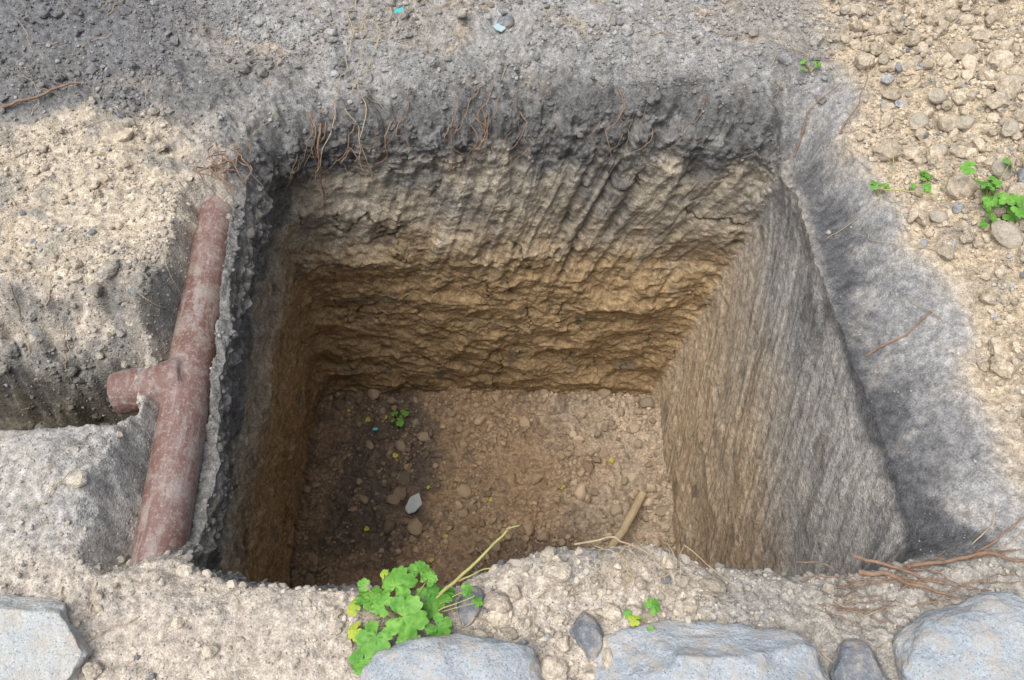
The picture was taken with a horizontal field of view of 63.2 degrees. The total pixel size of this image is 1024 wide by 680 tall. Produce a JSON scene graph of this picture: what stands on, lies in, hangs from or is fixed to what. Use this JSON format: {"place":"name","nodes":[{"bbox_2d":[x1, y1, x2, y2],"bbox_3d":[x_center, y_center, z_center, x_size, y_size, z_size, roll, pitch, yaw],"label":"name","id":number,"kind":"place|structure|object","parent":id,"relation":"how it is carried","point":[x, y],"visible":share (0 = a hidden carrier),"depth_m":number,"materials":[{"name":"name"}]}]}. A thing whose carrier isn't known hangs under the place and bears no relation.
{"place":"outdoors","nodes":[
{"label":"outdoors","id":0,"kind":"place"},
{"bbox_2d":[0,0,1023,679],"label":"ground","id":1,"kind":"structure","parent":0,"point":[792,424],"depth_m":2.37,"materials":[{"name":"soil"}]},
{"bbox_2d":[0,594,92,679],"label":"stone slab","id":2,"kind":"object","parent":1,"relation":"on","point":[41,638],"depth_m":1.50,"materials":[{"name":"stone"}]},
{"bbox_2d":[107,196,231,565],"bbox_3d":[-0.818,0.060,1.983,0.223,0.143,1.303,-2,57,-2],"label":"drain pipe","id":3,"kind":"object","parent":1,"relation":"on","point":[176,386],"visible":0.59,"depth_m":1.89,"materials":[{"name":"ceramic"}]},
{"bbox_2d":[394,8,403,13],"bbox_3d":[-0.338,-0.991,2.516,0.030,0.010,0.033,36,64,21],"label":"ceramic shard","id":4,"kind":"object","parent":1,"relation":"on","point":[398,10],"visible":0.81,"depth_m":2.52,"materials":[{"name":"teal ceramic"}]},
{"bbox_2d":[347,525,518,674],"bbox_3d":[-0.136,0.486,1.540,0.362,0.095,0.181,-14,58,-9],"label":"weed plant","id":5,"kind":"object","parent":1,"relation":"on","point":[415,612],"visible":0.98,"depth_m":1.52,"materials":[{"name":"green plant"}]},
{"bbox_2d":[359,633,543,679],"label":"boulder","id":6,"kind":"object","parent":1,"relation":"on","point":[458,656],"visible":0.99,"depth_m":1.46,"materials":[{"name":"stone"}]},
{"bbox_2d":[457,586,484,625],"bbox_3d":[-0.081,0.505,1.583,0.047,0.048,0.079,17,59,10],"label":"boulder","id":7,"kind":"object","parent":1,"relation":"on","point":[468,614],"visible":0.81,"depth_m":1.56,"materials":[{"name":"stone"}]},
{"bbox_2d":[289,388,675,596],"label":"pit floor","id":8,"kind":"structure","parent":1,"relation":"on","point":[554,420],"depth_m":3.33,"materials":[{"name":"soil"}]},
{"bbox_2d":[390,409,408,426],"bbox_3d":[-0.465,0.327,3.449,0.077,0.037,0.082,0,57,0],"label":"weed plant","id":9,"kind":"object","parent":8,"relation":"on","point":[400,422],"visible":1,"depth_m":3.44,"materials":[{"name":"green plant"}]},
{"bbox_2d":[405,493,421,513],"bbox_3d":[-0.378,0.634,3.225,0.054,0.009,0.095,28,54,-3],"label":"slate shard","id":10,"kind":"object","parent":8,"relation":"on","point":[414,504],"visible":1,"depth_m":3.22,"materials":[{"name":"grey stone"}]},
{"bbox_2d":[347,409,613,561],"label":"fallen leaves","id":11,"kind":"object","parent":8,"relation":"on","point":[395,455],"visible":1,"depth_m":3.31,"materials":[{"name":"yellow plant"}]},
{"bbox_2d":[351,406,610,536],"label":"twigs","id":12,"kind":"object","parent":8,"relation":"on","point":[510,503],"visible":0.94,"depth_m":3.35,"materials":[{"name":"brown wood"}]},
{"bbox_2d":[289,387,675,596],"bbox_3d":[-0.120,0.602,3.262,1.470,0.144,0.973,0,57,0],"label":"floor rubble","id":13,"kind":"object","parent":8,"relation":"on","point":[415,527],"visible":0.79,"depth_m":3.31,"materials":[{"name":"soil"}]},
{"bbox_2d":[607,491,646,545],"bbox_3d":[0.417,0.706,3.123,0.043,0.086,0.349,28,61,17],"label":"wooden stick","id":14,"kind":"object","parent":13,"relation":"on","point":[630,516],"visible":0.76,"depth_m":3.14,"materials":[{"name":"brown wood"}]},
{"bbox_2d":[493,23,505,31],"bbox_3d":[-0.035,-0.932,2.484,0.032,0.005,0.037,40,59,10],"label":"ceramic shard","id":15,"kind":"object","parent":1,"relation":"on","point":[498,27],"visible":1,"depth_m":2.48,"materials":[{"name":"white ceramic"}]},
{"bbox_2d":[497,16,513,28],"bbox_3d":[-0.021,-0.953,2.500,0.056,0.036,0.045,0,57,0],"label":"fieldstone","id":16,"kind":"object","parent":1,"relation":"on","point":[507,22],"visible":0.88,"depth_m":2.49,"materials":[{"name":"stone"}]},
{"bbox_2d":[0,0,1023,679],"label":"soil clods","id":17,"kind":"object","parent":1,"relation":"on","point":[498,606],"visible":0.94,"depth_m":2.19,"materials":[{"name":"beige soil"}]},
{"bbox_2d":[0,0,1023,630],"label":"roots","id":18,"kind":"object","parent":1,"relation":"on","point":[908,582],"visible":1,"depth_m":2.03,"materials":[{"name":"brown plant"}]},
{"bbox_2d":[183,91,912,594],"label":"rim crumbs","id":19,"kind":"object","parent":1,"relation":"on","point":[629,111],"visible":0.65,"depth_m":2.38,"materials":[{"name":"soil"}]},
{"bbox_2d":[569,611,603,659],"bbox_3d":[0.142,0.551,1.543,0.057,0.061,0.093,-25,61,-15],"label":"stone","id":20,"kind":"object","parent":1,"relation":"on","point":[586,633],"visible":0.9,"depth_m":1.52,"materials":[{"name":"stone"}]},
{"bbox_2d":[623,597,660,631],"bbox_3d":[0.249,0.517,1.537,0.071,0.030,0.066,-22,60,-13],"label":"weed plant","id":21,"kind":"object","parent":1,"relation":"on","point":[654,604],"visible":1,"depth_m":1.54,"materials":[{"name":"green plant"}]},
{"bbox_2d":[593,620,827,679],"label":"boulder","id":22,"kind":"object","parent":1,"relation":"on","point":[676,650],"visible":0.94,"depth_m":1.47,"materials":[{"name":"stone"}]},
{"bbox_2d":[800,59,820,72],"bbox_3d":[0.852,-0.779,2.387,0.067,0.033,0.048,0,57,0],"label":"weed plant","id":23,"kind":"object","parent":1,"relation":"on","point":[817,63],"visible":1,"depth_m":2.38,"materials":[{"name":"green plant"}]},
{"bbox_2d":[827,638,887,679],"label":"boulder","id":24,"kind":"object","parent":1,"relation":"on","point":[854,659],"visible":0.95,"depth_m":1.49,"materials":[{"name":"stone"}]},
{"bbox_2d":[870,151,949,204],"bbox_3d":[0.994,-0.377,2.117,0.107,0.067,0.198,-28,61,-17],"label":"weed plant","id":25,"kind":"object","parent":1,"relation":"on","point":[886,186],"visible":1,"depth_m":2.13,"materials":[{"name":"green plant"}]},
{"bbox_2d":[909,112,928,129],"bbox_3d":[1.102,-0.591,2.253,0.047,0.040,0.060,29,62,17],"label":"fieldstone","id":26,"kind":"object","parent":1,"relation":"on","point":[918,120],"visible":0.96,"depth_m":2.24,"materials":[{"name":"beige stone"}]},
{"bbox_2d":[910,170,941,193],"bbox_3d":[1.063,-0.393,2.137,0.072,0.038,0.078,34,63,20],"label":"weed plant","id":27,"kind":"object","parent":1,"relation":"on","point":[927,188],"visible":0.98,"depth_m":2.12,"materials":[{"name":"green plant"}]},
{"bbox_2d":[927,88,945,103],"bbox_3d":[1.150,-0.659,2.254,0.046,0.039,0.044,0,57,0],"label":"fieldstone","id":28,"kind":"object","parent":1,"relation":"on","point":[936,95],"visible":1,"depth_m":2.24,"materials":[{"name":"beige stone"}]},
{"bbox_2d":[929,209,947,223],"bbox_3d":[1.050,-0.305,2.048,0.043,0.027,0.040,0,57,0],"label":"fieldstone","id":29,"kind":"object","parent":1,"relation":"on","point":[937,216],"visible":1,"depth_m":2.04,"materials":[{"name":"beige stone"}]},
{"bbox_2d":[934,144,948,155],"bbox_3d":[1.119,-0.497,2.179,0.036,0.035,0.048,24,60,15],"label":"fieldstone","id":30,"kind":"object","parent":1,"relation":"on","point":[943,148],"visible":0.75,"depth_m":2.16,"materials":[{"name":"beige stone"}]},
{"bbox_2d":[892,592,1023,679],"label":"boulder","id":31,"kind":"object","parent":1,"relation":"on","point":[978,637],"visible":0.94,"depth_m":1.48,"materials":[{"name":"stone"}]},
{"bbox_2d":[956,115,975,129],"bbox_3d":[1.202,-0.574,2.204,0.046,0.039,0.043,-36,64,-21],"label":"fieldstone","id":32,"kind":"object","parent":1,"relation":"on","point":[965,122],"visible":1,"depth_m":2.19,"materials":[{"name":"beige stone"}]},
{"bbox_2d":[959,157,1023,228],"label":"weed plant","id":33,"kind":"object","parent":1,"relation":"on","point":[990,200],"visible":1,"depth_m":1.99,"materials":[{"name":"green plant"}]},
{"bbox_2d":[991,159,1013,179],"bbox_3d":[1.211,-0.420,2.056,0.054,0.040,0.050,32,62,19],"label":"fieldstone","id":34,"kind":"object","parent":1,"relation":"on","point":[998,167],"visible":0.88,"depth_m":2.04,"materials":[{"name":"beige stone"}]},
{"bbox_2d":[991,220,1023,248],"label":"fieldstone","id":35,"kind":"object","parent":1,"relation":"on","point":[1006,234],"visible":1,"depth_m":1.94,"materials":[{"name":"beige stone"}]},
{"bbox_2d":[1000,119,1019,136],"bbox_3d":[1.281,-0.544,2.142,0.039,0.039,0.055,27,61,16],"label":"fieldstone","id":36,"kind":"object","parent":1,"relation":"on","point":[1010,127],"visible":1,"depth_m":2.13,"materials":[{"name":"beige stone"}]},
{"bbox_2d":[1006,73,1023,84],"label":"fieldstone","id":37,"kind":"object","parent":1,"relation":"on","point":[1020,77],"visible":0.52,"depth_m":2.22,"materials":[{"name":"beige stone"}]},
{"bbox_2d":[0,0,1023,661],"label":"dry grass","id":38,"kind":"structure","parent":0,"point":[626,566],"depth_m":2.04,"materials":[{"name":"brown plant"}]}
]}

